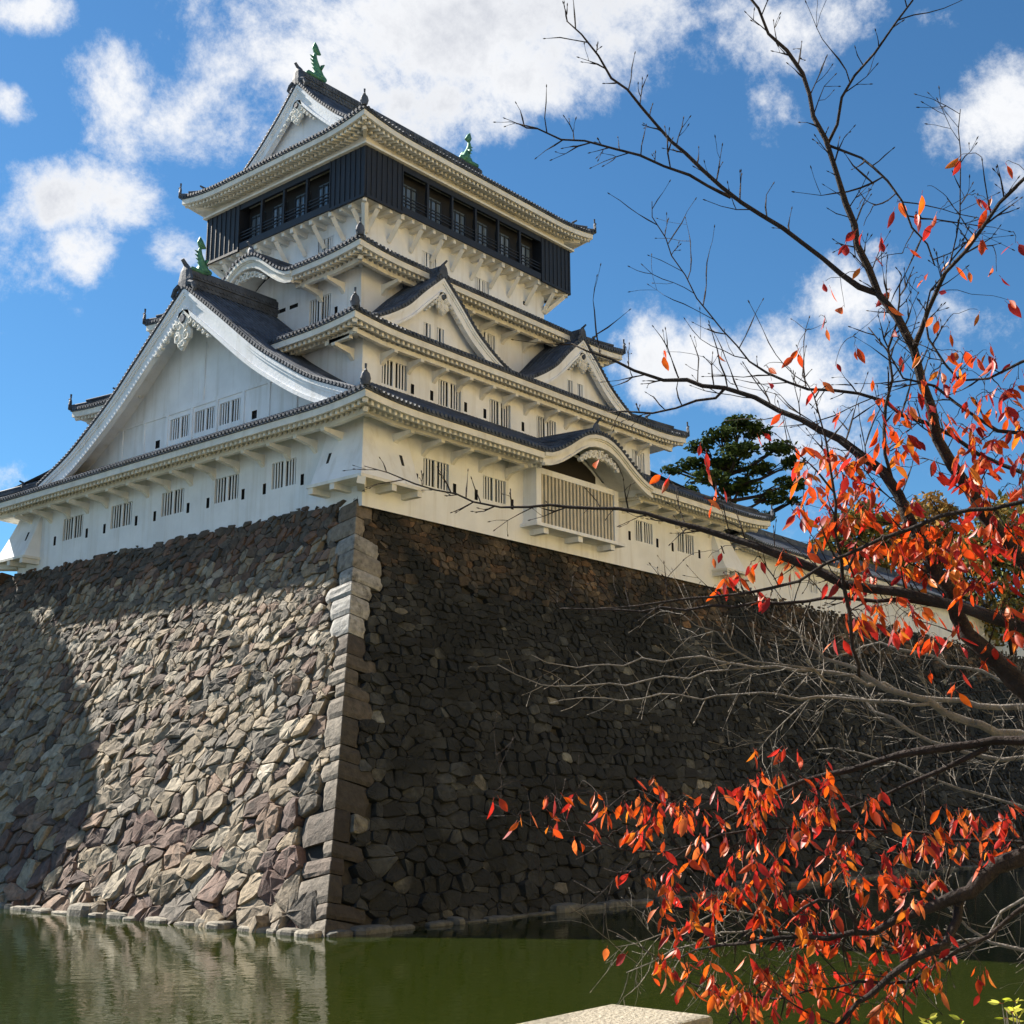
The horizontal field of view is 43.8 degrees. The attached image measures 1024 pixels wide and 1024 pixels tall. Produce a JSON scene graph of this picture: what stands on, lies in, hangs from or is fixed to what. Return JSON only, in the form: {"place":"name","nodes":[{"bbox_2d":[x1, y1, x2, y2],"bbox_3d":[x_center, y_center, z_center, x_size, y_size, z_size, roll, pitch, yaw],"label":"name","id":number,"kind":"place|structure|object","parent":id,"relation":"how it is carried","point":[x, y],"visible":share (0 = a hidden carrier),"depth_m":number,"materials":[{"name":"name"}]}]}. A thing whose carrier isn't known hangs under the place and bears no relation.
{"place":"outdoors","nodes":[
{"label":"outdoors","id":0,"kind":"place"},
{"bbox_2d":[0,866,1023,1023],"bbox_3d":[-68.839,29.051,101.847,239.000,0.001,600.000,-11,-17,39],"label":"moat water","id":1,"kind":"structure","parent":0,"point":[59,969],"depth_m":41.12,"materials":[{"name":"green liquid"}]},
{"bbox_2d":[0,0,1023,607],"label":"sky","id":2,"kind":"structure","parent":0,"point":[107,107],"materials":[{"name":"blue"}]},
{"bbox_3d":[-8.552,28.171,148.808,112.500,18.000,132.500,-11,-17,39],"label":"castle ground","id":3,"kind":"structure","parent":0,"visible":0},
{"bbox_2d":[660,413,807,521],"bbox_3d":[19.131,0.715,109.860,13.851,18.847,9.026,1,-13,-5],"label":"pine tree","id":4,"kind":"object","parent":3,"relation":"on","point":[725,466],"visible":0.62,"depth_m":110.69,"materials":[{"name":"green plant"}]},
{"bbox_2d":[807,499,909,570],"bbox_3d":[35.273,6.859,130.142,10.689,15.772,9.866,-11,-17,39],"label":"autumn tree","id":5,"kind":"object","parent":3,"relation":"on","point":[867,534],"visible":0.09,"depth_m":129.03,"materials":[{"name":"plant"}]},
{"bbox_2d":[880,489,982,601],"bbox_3d":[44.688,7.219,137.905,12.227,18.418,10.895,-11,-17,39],"label":"autumn tree","id":6,"kind":"object","parent":3,"relation":"on","point":[942,506],"visible":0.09,"depth_m":136.85,"materials":[{"name":"plant"}]},
{"bbox_2d":[943,489,1023,655],"bbox_3d":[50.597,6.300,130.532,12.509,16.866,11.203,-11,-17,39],"label":"autumn tree","id":7,"kind":"object","parent":3,"relation":"on","point":[1006,564],"visible":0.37,"depth_m":129.16,"materials":[{"name":"plant"}]},
{"bbox_3d":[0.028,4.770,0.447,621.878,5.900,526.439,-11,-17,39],"label":"bank ground","id":8,"kind":"structure","parent":0,"visible":0},
{"bbox_2d":[519,1004,712,1023],"bbox_3d":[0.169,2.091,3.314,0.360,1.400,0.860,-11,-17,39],"label":"stone post","id":9,"kind":"object","parent":8,"relation":"on","point":[614,1014],"visible":1,"depth_m":3.65,"materials":[{"name":"stone"}]},
{"bbox_2d":[343,0,1023,1023],"bbox_3d":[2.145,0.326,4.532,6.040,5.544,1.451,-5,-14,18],"label":"cherry tree","id":10,"kind":"object","parent":8,"relation":"on","point":[1007,542],"visible":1,"depth_m":4.75,"materials":[{"name":"red plant"}]},
{"bbox_2d":[470,555,1023,1023],"bbox_3d":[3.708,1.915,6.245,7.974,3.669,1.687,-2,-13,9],"label":"bare tree","id":11,"kind":"object","parent":8,"relation":"on","point":[942,711],"visible":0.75,"depth_m":6.72,"materials":[{"name":"grey plant"}]},
{"bbox_2d":[919,998,1023,1023],"bbox_3d":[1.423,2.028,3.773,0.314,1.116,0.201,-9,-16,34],"label":"yellow shrub","id":12,"kind":"object","parent":8,"relation":"on","point":[1015,1009],"visible":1,"depth_m":3.86,"materials":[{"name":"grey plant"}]},
{"label":"ground","id":13,"kind":"structure","parent":0,"visible":0},
{"bbox_2d":[0,498,1023,937],"bbox_3d":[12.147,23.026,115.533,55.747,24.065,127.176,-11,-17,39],"label":"stone wall","id":14,"kind":"structure","parent":13,"relation":"on","point":[288,722],"depth_m":67.56,"materials":[{"name":"grey stone"}]},
{"bbox_2d":[0,42,773,588],"bbox_3d":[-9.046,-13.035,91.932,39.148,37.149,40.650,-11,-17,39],"label":"castle tower","id":15,"kind":"structure","parent":14,"relation":"on","point":[384,288],"depth_m":78.80,"materials":[{"name":"white paint"}]},
{"bbox_2d":[726,527,1023,658],"bbox_3d":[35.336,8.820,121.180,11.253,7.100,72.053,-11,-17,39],"label":"corridor turret","id":16,"kind":"object","parent":14,"relation":"on","point":[746,556],"visible":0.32,"depth_m":104.87,"materials":[{"name":"white paint"}]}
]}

